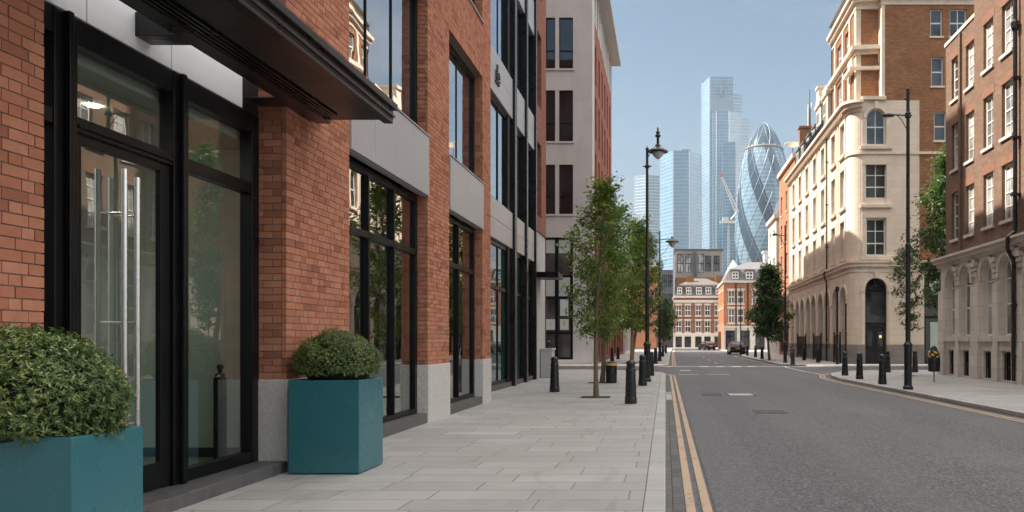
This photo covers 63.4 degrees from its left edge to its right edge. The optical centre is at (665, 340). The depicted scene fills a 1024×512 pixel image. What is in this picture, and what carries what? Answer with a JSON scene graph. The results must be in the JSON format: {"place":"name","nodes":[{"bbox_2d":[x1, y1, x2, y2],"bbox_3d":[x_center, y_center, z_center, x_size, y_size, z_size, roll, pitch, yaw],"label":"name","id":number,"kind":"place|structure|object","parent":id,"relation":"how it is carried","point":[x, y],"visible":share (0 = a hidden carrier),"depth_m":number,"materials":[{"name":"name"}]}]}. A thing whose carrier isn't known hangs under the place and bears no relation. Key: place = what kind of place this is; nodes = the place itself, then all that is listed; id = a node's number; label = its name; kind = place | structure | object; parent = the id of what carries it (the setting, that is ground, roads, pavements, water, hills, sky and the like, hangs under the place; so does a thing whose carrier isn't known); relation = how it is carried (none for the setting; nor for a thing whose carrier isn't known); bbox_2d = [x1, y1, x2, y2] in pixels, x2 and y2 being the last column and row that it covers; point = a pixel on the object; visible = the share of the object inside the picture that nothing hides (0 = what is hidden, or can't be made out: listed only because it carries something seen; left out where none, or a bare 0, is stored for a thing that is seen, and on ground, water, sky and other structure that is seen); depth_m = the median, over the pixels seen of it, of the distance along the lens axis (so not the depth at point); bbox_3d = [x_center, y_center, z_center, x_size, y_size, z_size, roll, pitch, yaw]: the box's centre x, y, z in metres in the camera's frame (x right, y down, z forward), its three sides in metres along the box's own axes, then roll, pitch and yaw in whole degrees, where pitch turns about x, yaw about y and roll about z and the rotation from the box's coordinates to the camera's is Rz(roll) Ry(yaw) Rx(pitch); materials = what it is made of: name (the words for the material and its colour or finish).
{"place":"outdoors","nodes":[
{"label":"outdoors","id":0,"kind":"place"},
{"bbox_2d":[173,370,660,511],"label":"pavement","id":1,"kind":"structure","parent":0,"point":[536,445],"depth_m":9.46,"materials":[{"name":"stone"}]},
{"bbox_2d":[0,426,142,511],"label":"planter","id":2,"kind":"object","parent":1,"relation":"on","point":[89,473],"visible":0.91,"depth_m":3.60,"materials":[{"name":"teal paint"}]},
{"bbox_2d":[0,320,137,447],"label":"boxwood shrub","id":3,"kind":"object","parent":2,"relation":"on","point":[53,385],"visible":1,"depth_m":3.66,"materials":[{"name":"green plant"}]},
{"bbox_2d":[0,0,490,511],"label":"brick office building","id":4,"kind":"structure","parent":1,"relation":"on","point":[192,194],"depth_m":9.05,"materials":[{"name":"brick"}]},
{"bbox_2d":[78,135,169,491],"bbox_3d":[-4.501,-0.135,6.795,0.158,2.910,1.190,0,0,0],"label":"door","id":5,"kind":"structure","parent":4,"relation":"in","point":[156,475],"depth_m":7.16,"materials":[{"name":"black metal"}]},
{"bbox_2d":[213,365,226,458],"bbox_3d":[-4.950,0.802,8.980,0.100,1.066,0.100,0,0,0],"label":"access post","id":6,"kind":"object","parent":4,"relation":"in","point":[220,414],"visible":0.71,"depth_m":8.93,"materials":[{"name":"black metal"}]},
{"bbox_2d":[348,157,416,422],"bbox_3d":[-4.424,-0.630,12.500,0.112,3.820,3.540,0,0,0],"label":"window","id":7,"kind":"structure","parent":4,"relation":"in","point":[398,239],"depth_m":13.26,"materials":[{"name":"black glass"}]},
{"bbox_2d":[349,0,416,123],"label":"window","id":8,"kind":"structure","parent":4,"relation":"in","point":[382,33],"depth_m":12.93,"materials":[{"name":"blue glass"}]},
{"bbox_2d":[448,215,474,402],"bbox_3d":[-4.424,-0.630,17.115,0.112,3.820,2.870,0,0,0],"label":"window","id":9,"kind":"structure","parent":4,"relation":"in","point":[461,302],"depth_m":17.55,"materials":[{"name":"black glass"}]},
{"bbox_2d":[449,42,474,173],"bbox_3d":[-4.430,-4.830,17.115,0.100,2.440,2.870,0,0,0],"label":"window","id":10,"kind":"structure","parent":4,"relation":"in","point":[461,80],"depth_m":17.54,"materials":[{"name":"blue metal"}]},
{"bbox_2d":[288,377,382,473],"bbox_3d":[-3.697,0.940,9.110,0.765,1.020,0.740,0,0,0],"label":"planter","id":11,"kind":"object","parent":1,"relation":"on","point":[335,426],"visible":0.89,"depth_m":8.74,"materials":[{"name":"teal paint"}]},
{"bbox_2d":[290,327,384,379],"bbox_3d":[-3.678,0.175,9.119,1.004,0.664,0.908,0,0,0],"label":"boxwood shrub","id":12,"kind":"object","parent":11,"relation":"on","point":[341,355],"visible":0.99,"depth_m":8.86,"materials":[{"name":"green plant"}]},
{"bbox_2d":[540,341,555,377],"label":"stone pier","id":13,"kind":"structure","parent":1,"relation":"on","point":[547,353],"depth_m":31.40,"materials":[{"name":"grey stone"}]},
{"bbox_2d":[549,356,559,391],"bbox_3d":[-3.130,0.948,22.800,0.290,1.005,0.290,0,0,-39],"label":"bollard","id":14,"kind":"object","parent":1,"relation":"on","point":[554,379],"visible":1,"depth_m":22.70,"materials":[{"name":"black metal"}]},
{"bbox_2d":[554,170,639,397],"bbox_3d":[-1.752,-1.418,20.863,2.270,5.844,2.352,0,0,0],"label":"street tree","id":15,"kind":"object","parent":1,"relation":"on","point":[601,202],"visible":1,"depth_m":20.68,"materials":[{"name":"green plant"}]},
{"bbox_2d":[568,203,643,382],"bbox_3d":[-2.117,-1.659,27.946,2.789,6.339,3.138,0,0,0],"label":"street tree","id":16,"kind":"object","parent":1,"relation":"on","point":[603,362],"visible":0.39,"depth_m":27.94,"materials":[{"name":"green plant"}]},
{"bbox_2d":[606,361,616,382],"bbox_3d":[-1.850,1.080,27.600,0.398,0.740,0.398,0,0,0],"label":"litter bin","id":17,"kind":"object","parent":1,"relation":"on","point":[611,371],"visible":0.99,"depth_m":27.44,"materials":[{"name":"black metal"}]},
{"bbox_2d":[559,369,665,511],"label":"kerb","id":18,"kind":"structure","parent":1,"relation":"on","point":[655,496],"depth_m":9.61,"materials":[{"name":"stone"}]},
{"bbox_2d":[625,360,636,403],"bbox_3d":[-0.800,0.948,18.600,0.290,1.005,0.290,0,0,0],"label":"bollard","id":19,"kind":"object","parent":1,"relation":"on","point":[630,392],"visible":1,"depth_m":18.50,"materials":[{"name":"black metal"}]},
{"bbox_2d":[638,354,646,385],"bbox_3d":[-0.740,0.948,26.000,0.290,1.005,0.290,0,0,-21],"label":"bollard","id":20,"kind":"object","parent":1,"relation":"on","point":[642,380],"visible":1,"depth_m":25.90,"materials":[{"name":"black metal"}]},
{"bbox_2d":[643,127,667,381],"bbox_3d":[-0.314,-3.060,28.629,0.825,9.020,0.719,0,0,34],"label":"lamp post","id":21,"kind":"object","parent":1,"relation":"on","point":[657,151],"visible":0.96,"depth_m":28.54,"materials":[{"name":"black metal"}]},
{"bbox_2d":[349,0,562,391],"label":"metal office building","id":22,"kind":"structure","parent":0,"point":[520,275],"depth_m":27.18,"materials":[{"name":"grey metal"}]},
{"bbox_2d":[457,219,510,385],"bbox_3d":[-4.995,-0.810,22.600,0.130,4.220,6.300,0,0,0],"label":"window","id":23,"kind":"structure","parent":22,"relation":"in","point":[500,268],"depth_m":24.63,"materials":[{"name":"glass"}]},
{"bbox_2d":[490,94,510,211],"bbox_3d":[-4.995,-5.550,22.600,0.130,3.000,6.300,0,0,0],"label":"window","id":24,"kind":"structure","parent":22,"relation":"in","point":[500,145],"depth_m":24.65,"materials":[{"name":"blue metal"}]},
{"bbox_2d":[490,0,510,75],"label":"window","id":25,"kind":"structure","parent":22,"relation":"in","point":[500,16],"depth_m":24.93,"materials":[{"name":"blue glass"}]},
{"bbox_2d":[517,254,521,378],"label":"window","id":26,"kind":"structure","parent":22,"relation":"in","point":[519,258],"depth_m":27.86,"materials":[{"name":"black glass"}]},
{"bbox_2d":[517,131,521,220],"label":"window","id":27,"kind":"structure","parent":22,"relation":"in","point":[519,139],"depth_m":27.78,"materials":[{"name":"black metal"}]},
{"bbox_2d":[517,5,521,94],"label":"window","id":28,"kind":"structure","parent":22,"relation":"in","point":[519,16],"depth_m":27.81,"materials":[{"name":"black metal"}]},
{"bbox_2d":[528,260,530,375],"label":"window","id":29,"kind":"structure","parent":22,"relation":"in","point":[529,262],"depth_m":29.86,"materials":[{"name":"black glass"}]},
{"bbox_2d":[528,147,530,227],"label":"window","id":30,"kind":"structure","parent":22,"relation":"in","point":[529,150],"depth_m":29.86,"materials":[{"name":"black glass"}]},
{"bbox_2d":[528,30,530,109],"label":"window","id":31,"kind":"structure","parent":22,"relation":"in","point":[529,35],"depth_m":29.84,"materials":[{"name":"black metal"}]},
{"bbox_2d":[559,348,670,365],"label":"pavement","id":32,"kind":"structure","parent":0,"point":[624,358],"depth_m":61.88,"materials":[{"name":"stone"}]},
{"bbox_2d":[546,0,620,364],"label":"stone office building","id":33,"kind":"structure","parent":32,"relation":"on","point":[582,54],"depth_m":49.02,"materials":[{"name":"beige stone"}]},
{"bbox_2d":[546,165,555,215],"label":"window","id":34,"kind":"structure","parent":33,"relation":"in","point":[550,169],"depth_m":49.06,"materials":[{"name":"black glass"}]},
{"bbox_2d":[546,91,555,142],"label":"window","id":35,"kind":"structure","parent":33,"relation":"in","point":[550,95],"depth_m":49.06,"materials":[{"name":"black glass"}]},
{"bbox_2d":[546,18,555,70],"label":"window","id":36,"kind":"structure","parent":33,"relation":"in","point":[550,22],"depth_m":49.06,"materials":[{"name":"glass"}]},
{"bbox_2d":[546,237,572,359],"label":"window","id":37,"kind":"structure","parent":33,"relation":"in","point":[562,340],"depth_m":49.06,"materials":[{"name":"black glass"}]},
{"bbox_2d":[557,165,573,215],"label":"window","id":38,"kind":"structure","parent":33,"relation":"in","point":[565,171],"depth_m":49.06,"materials":[{"name":"black glass"}]},
{"bbox_2d":[557,91,573,142],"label":"window","id":39,"kind":"structure","parent":33,"relation":"in","point":[565,97],"depth_m":49.06,"materials":[{"name":"black glass"}]},
{"bbox_2d":[557,18,573,70],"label":"window","id":40,"kind":"structure","parent":33,"relation":"in","point":[565,24],"depth_m":49.06,"materials":[{"name":"blue glass"}]},
{"bbox_2d":[559,348,671,367],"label":"kerb","id":41,"kind":"structure","parent":32,"relation":"on","point":[667,361],"depth_m":46.29,"materials":[{"name":"stone"}]},
{"bbox_2d":[612,264,623,356],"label":"terrace building","id":42,"kind":"structure","parent":32,"relation":"on","point":[616,341],"depth_m":79.35,"materials":[{"name":"red brick"}]},
{"bbox_2d":[623,273,630,353],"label":"terrace building","id":43,"kind":"structure","parent":32,"relation":"on","point":[626,344],"depth_m":91.77,"materials":[{"name":"stone"}]},
{"bbox_2d":[604,215,666,363],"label":"street tree","id":44,"kind":"object","parent":32,"relation":"on","point":[635,318],"visible":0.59,"depth_m":50.51,"materials":[{"name":"green plant"}]},
{"bbox_2d":[614,232,669,351],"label":"street tree","id":45,"kind":"object","parent":32,"relation":"on","point":[652,294],"visible":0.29,"depth_m":54.99,"materials":[{"name":"green plant"}]},
{"bbox_2d":[649,295,678,345],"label":"street tree","id":46,"kind":"object","parent":32,"relation":"on","point":[668,325],"visible":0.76,"depth_m":87.81,"materials":[{"name":"green plant"}]},
{"bbox_2d":[658,231,678,360],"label":"lamp post","id":47,"kind":"object","parent":32,"relation":"on","point":[671,241],"visible":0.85,"depth_m":56.94,"materials":[{"name":"metal"}]},
{"bbox_2d":[630,264,657,349],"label":"terrace building","id":48,"kind":"structure","parent":0,"point":[640,339],"depth_m":131.00,"materials":[{"name":"orange brick"}]},
{"bbox_2d":[673,275,722,347],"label":"brick mansard building","id":49,"kind":"structure","parent":0,"point":[695,302],"depth_m":160.00,"materials":[{"name":"red brick"}]},
{"bbox_2d":[611,0,842,261],"label":"sky","id":50,"kind":"structure","parent":0,"point":[774,52],"materials":[{"name":"blue"}]},
{"bbox_2d":[766,200,778,352],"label":"stone corner building","id":51,"kind":"structure","parent":0,"point":[772,224],"depth_m":94.32,"materials":[{"name":"beige stone"}]},
{"bbox_2d":[777,153,796,354],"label":"building","id":52,"kind":"structure","parent":0,"point":[787,167],"depth_m":82.20,"materials":[{"name":"orange brick"}]},
{"bbox_2d":[559,349,1023,511],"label":"road","id":53,"kind":"structure","parent":0,"point":[879,449],"depth_m":13.19,"materials":[{"name":"grey asphalt"}]},
{"bbox_2d":[666,376,683,511],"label":"gutter","id":54,"kind":"object","parent":53,"relation":"on","point":[674,501],"visible":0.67,"depth_m":9.92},
{"bbox_2d":[667,374,695,511],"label":"road marking","id":55,"kind":"object","parent":53,"relation":"on","point":[689,501],"visible":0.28,"depth_m":10.05,"materials":[{"name":"yellow paint"}]},
{"bbox_2d":[670,374,712,511],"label":"road marking","id":56,"kind":"object","parent":53,"relation":"on","point":[705,500],"visible":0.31,"depth_m":10.05,"materials":[{"name":"yellow paint"}]},
{"bbox_2d":[676,376,717,511],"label":"road seam","id":57,"kind":"object","parent":53,"relation":"on","point":[713,499],"visible":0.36,"depth_m":10.05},
{"bbox_2d":[727,341,745,354],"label":"parked car","id":58,"kind":"object","parent":53,"relation":"on","point":[733,346],"visible":0.96,"depth_m":88.94,"materials":[{"name":"black paint"}]},
{"bbox_2d":[819,373,1023,422],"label":"road marking","id":59,"kind":"object","parent":53,"relation":"on","point":[928,401],"visible":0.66,"depth_m":19.80,"materials":[{"name":"yellow paint"}]},
{"bbox_2d":[823,374,1023,420],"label":"road marking","id":60,"kind":"object","parent":53,"relation":"on","point":[928,400],"visible":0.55,"depth_m":20.45,"materials":[{"name":"yellow paint"}]},
{"bbox_2d":[715,348,927,364],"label":"pavement","id":61,"kind":"structure","parent":0,"point":[777,357],"depth_m":58.78,"materials":[{"name":"stone"}]},
{"bbox_2d":[717,251,767,349],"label":"orange brick building","id":62,"kind":"structure","parent":61,"relation":"on","point":[734,279],"depth_m":125.00,"materials":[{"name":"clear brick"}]},
{"bbox_2d":[742,257,798,359],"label":"street tree","id":63,"kind":"object","parent":61,"relation":"on","point":[766,312],"visible":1,"depth_m":59.43,"materials":[{"name":"green plant"}]},
{"bbox_2d":[772,225,787,362],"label":"lamp post","id":64,"kind":"object","parent":61,"relation":"on","point":[785,341],"visible":1,"depth_m":52.95,"materials":[{"name":"metal"}]},
{"bbox_2d":[797,334,805,357],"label":"railing","id":65,"kind":"object","parent":61,"relation":"on","point":[801,342],"visible":0.88,"depth_m":66.43,"materials":[{"name":"black metal"}]},
{"bbox_2d":[716,349,927,366],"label":"kerb","id":66,"kind":"structure","parent":61,"relation":"on","point":[775,363],"depth_m":48.08,"materials":[{"name":"stone"}]},
{"bbox_2d":[835,286,838,364],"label":"tall post","id":67,"kind":"object","parent":61,"relation":"on","point":[837,332],"visible":1,"depth_m":48.84,"materials":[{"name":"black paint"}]},
{"bbox_2d":[784,0,973,363],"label":"cream stone building","id":68,"kind":"structure","parent":0,"point":[845,179],"depth_m":50.53,"materials":[{"name":"beige stone"}]},
{"bbox_2d":[866,219,884,254],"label":"window","id":69,"kind":"structure","parent":68,"relation":"in","point":[875,228],"depth_m":50.53,"materials":[{"name":"grey glass"}]},
{"bbox_2d":[866,109,884,144],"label":"window","id":70,"kind":"structure","parent":68,"relation":"in","point":[875,122],"depth_m":50.53,"materials":[{"name":"blue glass"}]},
{"bbox_2d":[865,323,885,363],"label":"door","id":71,"kind":"structure","parent":68,"relation":"in","point":[875,333],"depth_m":50.53,"materials":[{"name":"black glass"}]},
{"bbox_2d":[866,165,885,197],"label":"window","id":72,"kind":"structure","parent":68,"relation":"in","point":[875,174],"depth_m":50.53,"materials":[{"name":"grey glass"}]},
{"bbox_2d":[929,10,943,37],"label":"window","id":73,"kind":"structure","parent":68,"relation":"in","point":[935,15],"depth_m":50.49,"materials":[{"name":"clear glass"}]},
{"bbox_2d":[930,58,944,87],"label":"window","id":74,"kind":"structure","parent":68,"relation":"in","point":[936,63],"depth_m":50.49,"materials":[{"name":"blue glass"}]},
{"bbox_2d":[933,112,945,141],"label":"window","id":75,"kind":"structure","parent":68,"relation":"in","point":[939,117],"depth_m":50.48,"materials":[{"name":"clear glass"}]},
{"bbox_2d":[948,10,965,37],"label":"window","id":76,"kind":"structure","parent":68,"relation":"in","point":[957,18],"depth_m":50.49,"materials":[{"name":"clear glass"}]},
{"bbox_2d":[835,370,1023,410],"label":"pavement","id":77,"kind":"structure","parent":0,"point":[1001,394],"depth_m":25.51,"materials":[{"name":"stone"}]},
{"bbox_2d":[856,352,862,378],"bbox_3d":[7.300,0.948,30.400,0.290,1.005,0.290,0,0,24],"label":"bollard","id":78,"kind":"object","parent":77,"relation":"on","point":[859,368],"visible":0.99,"depth_m":30.30,"materials":[{"name":"black metal"}]},
{"bbox_2d":[878,354,886,383],"bbox_3d":[7.220,0.948,26.900,0.290,1.005,0.290,0,0,-15],"label":"bollard","id":79,"kind":"object","parent":77,"relation":"on","point":[882,371],"visible":1,"depth_m":26.80,"materials":[{"name":"black metal"}]},
{"bbox_2d":[882,87,912,389],"bbox_3d":[6.894,-3.040,24.000,0.912,8.980,0.292,0,0,0],"label":"lamp post","id":80,"kind":"object","parent":77,"relation":"on","point":[907,345],"visible":1,"depth_m":23.95,"materials":[{"name":"black metal"}]},
{"bbox_2d":[885,248,925,375],"bbox_3d":[9.911,-1.173,33.163,1.690,5.350,1.893,0,0,17],"label":"street tree","id":81,"kind":"object","parent":77,"relation":"on","point":[899,271],"visible":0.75,"depth_m":33.12,"materials":[{"name":"green plant"}]},
{"bbox_2d":[901,142,945,316],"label":"street tree","id":82,"kind":"object","parent":77,"relation":"on","point":[935,233],"visible":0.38,"depth_m":44.28,"materials":[{"name":"green plant"}]},
{"bbox_2d":[831,370,1023,417],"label":"kerb","id":83,"kind":"structure","parent":77,"relation":"on","point":[1013,412],"depth_m":20.72,"materials":[{"name":"stone"}]},
{"bbox_2d":[928,346,940,381],"bbox_3d":[9.370,0.810,28.200,0.440,1.280,0.430,0,0,0],"label":"pole bin","id":84,"kind":"object","parent":77,"relation":"on","point":[934,361],"visible":1,"depth_m":28.05,"materials":[{"name":"black metal"}]},
{"bbox_2d":[930,0,1023,384],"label":"brick townhouse","id":85,"kind":"structure","parent":77,"relation":"on","point":[980,264],"depth_m":30.15,"materials":[{"name":"brown brick"}]},
{"bbox_2d":[949,192,957,242],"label":"window","id":86,"kind":"structure","parent":85,"relation":"in","point":[955,239],"depth_m":33.76,"materials":[{"name":"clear glass"}]},
{"bbox_2d":[949,124,957,173],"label":"window","id":87,"kind":"structure","parent":85,"relation":"in","point":[955,169],"depth_m":33.76,"materials":[{"name":"clear glass"}]},
{"bbox_2d":[949,58,957,104],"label":"window","id":88,"kind":"structure","parent":85,"relation":"in","point":[955,99],"depth_m":33.76,"materials":[{"name":"clear glass"}]},
{"bbox_2d":[952,274,955,335],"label":"arched window","id":89,"kind":"structure","parent":85,"relation":"in","point":[953,287],"depth_m":33.88,"materials":[{"name":"grey glass"}]},
{"bbox_2d":[963,184,973,237],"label":"window","id":90,"kind":"structure","parent":85,"relation":"in","point":[971,188],"depth_m":32.10,"materials":[{"name":"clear glass"}]},
{"bbox_2d":[963,112,973,165],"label":"window","id":91,"kind":"structure","parent":85,"relation":"in","point":[971,117],"depth_m":32.10,"materials":[{"name":"clear glass"}]},
{"bbox_2d":[963,42,973,93],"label":"window","id":92,"kind":"structure","parent":85,"relation":"in","point":[971,48],"depth_m":32.10,"materials":[{"name":"clear glass"}]},
{"bbox_2d":[966,270,970,335],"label":"arched window","id":93,"kind":"structure","parent":85,"relation":"in","point":[968,284],"depth_m":32.22,"materials":[{"name":"grey glass"}]},
{"bbox_2d":[980,173,993,230],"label":"window","id":94,"kind":"structure","parent":85,"relation":"in","point":[990,224],"depth_m":29.88,"materials":[{"name":"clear glass"}]},
{"bbox_2d":[980,95,993,153],"bbox_3d":[11.910,-7.995,29.700,0.260,2.010,1.060,0,0,0],"label":"window","id":95,"kind":"structure","parent":85,"relation":"in","point":[990,144],"depth_m":29.88,"materials":[{"name":"clear glass"}]},
{"bbox_2d":[980,20,993,75],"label":"window","id":96,"kind":"structure","parent":85,"relation":"in","point":[990,65],"depth_m":29.88,"materials":[{"name":"white glass"}]},
{"bbox_2d":[987,264,993,335],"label":"arched window","id":97,"kind":"structure","parent":85,"relation":"in","point":[990,281],"depth_m":30.12,"materials":[{"name":"grey glass"}]},
{"bbox_2d":[999,162,1012,224],"bbox_3d":[11.910,-5.120,28.050,0.260,2.060,1.060,0,0,0],"label":"window","id":98,"kind":"structure","parent":85,"relation":"in","point":[1009,168],"depth_m":28.23,"materials":[{"name":"white glass"}]},
{"bbox_2d":[999,80,1012,142],"bbox_3d":[11.910,-7.995,28.050,0.260,2.010,1.060,0,0,0],"label":"window","id":99,"kind":"structure","parent":85,"relation":"in","point":[1008,87],"depth_m":28.23,"materials":[{"name":"white glass"}]},
{"bbox_2d":[999,0,1012,60],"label":"window","id":100,"kind":"structure","parent":85,"relation":"in","point":[1009,8],"depth_m":28.23,"materials":[{"name":"white glass"}]},
{"bbox_2d":[1006,259,1010,335],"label":"arched window","id":101,"kind":"structure","parent":85,"relation":"in","point":[1008,266],"depth_m":28.46,"materials":[{"name":"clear glass"}]},
{"label":"ground","id":102,"kind":"structure","parent":0,"visible":0},
{"bbox_2d":[635,175,659,263],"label":"pale office tower","id":103,"kind":"structure","parent":102,"relation":"on","point":[654,196],"depth_m":1083.68,"materials":[{"name":"blue glass"}]},
{"bbox_2d":[657,270,672,346],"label":"dark office block","id":104,"kind":"structure","parent":102,"relation":"on","point":[667,278],"depth_m":172.00,"materials":[{"name":"stone"}]},
{"bbox_2d":[660,149,701,341],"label":"glass tower","id":105,"kind":"structure","parent":102,"relation":"on","point":[681,197],"depth_m":904.93,"materials":[{"name":"blue glass"}]},
{"bbox_2d":[674,249,722,293],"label":"modern office block","id":106,"kind":"structure","parent":102,"relation":"on","point":[702,263],"depth_m":184.00,"materials":[{"name":"grey concrete"}]},
{"bbox_2d":[701,76,748,276],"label":"glass skyscraper","id":107,"kind":"structure","parent":102,"relation":"on","point":[724,134],"depth_m":993.71,"materials":[{"name":"blue glass"}]},
{"bbox_2d":[720,172,738,268],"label":"tower crane","id":108,"kind":"object","parent":102,"relation":"on","point":[726,220],"visible":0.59,"depth_m":759.12,"materials":[{"name":"white metal"}]},
{"bbox_2d":[735,123,785,265],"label":"curved glass tower","id":109,"kind":"structure","parent":102,"relation":"on","point":[764,161],"depth_m":798.78,"materials":[{"name":"blue glass"}]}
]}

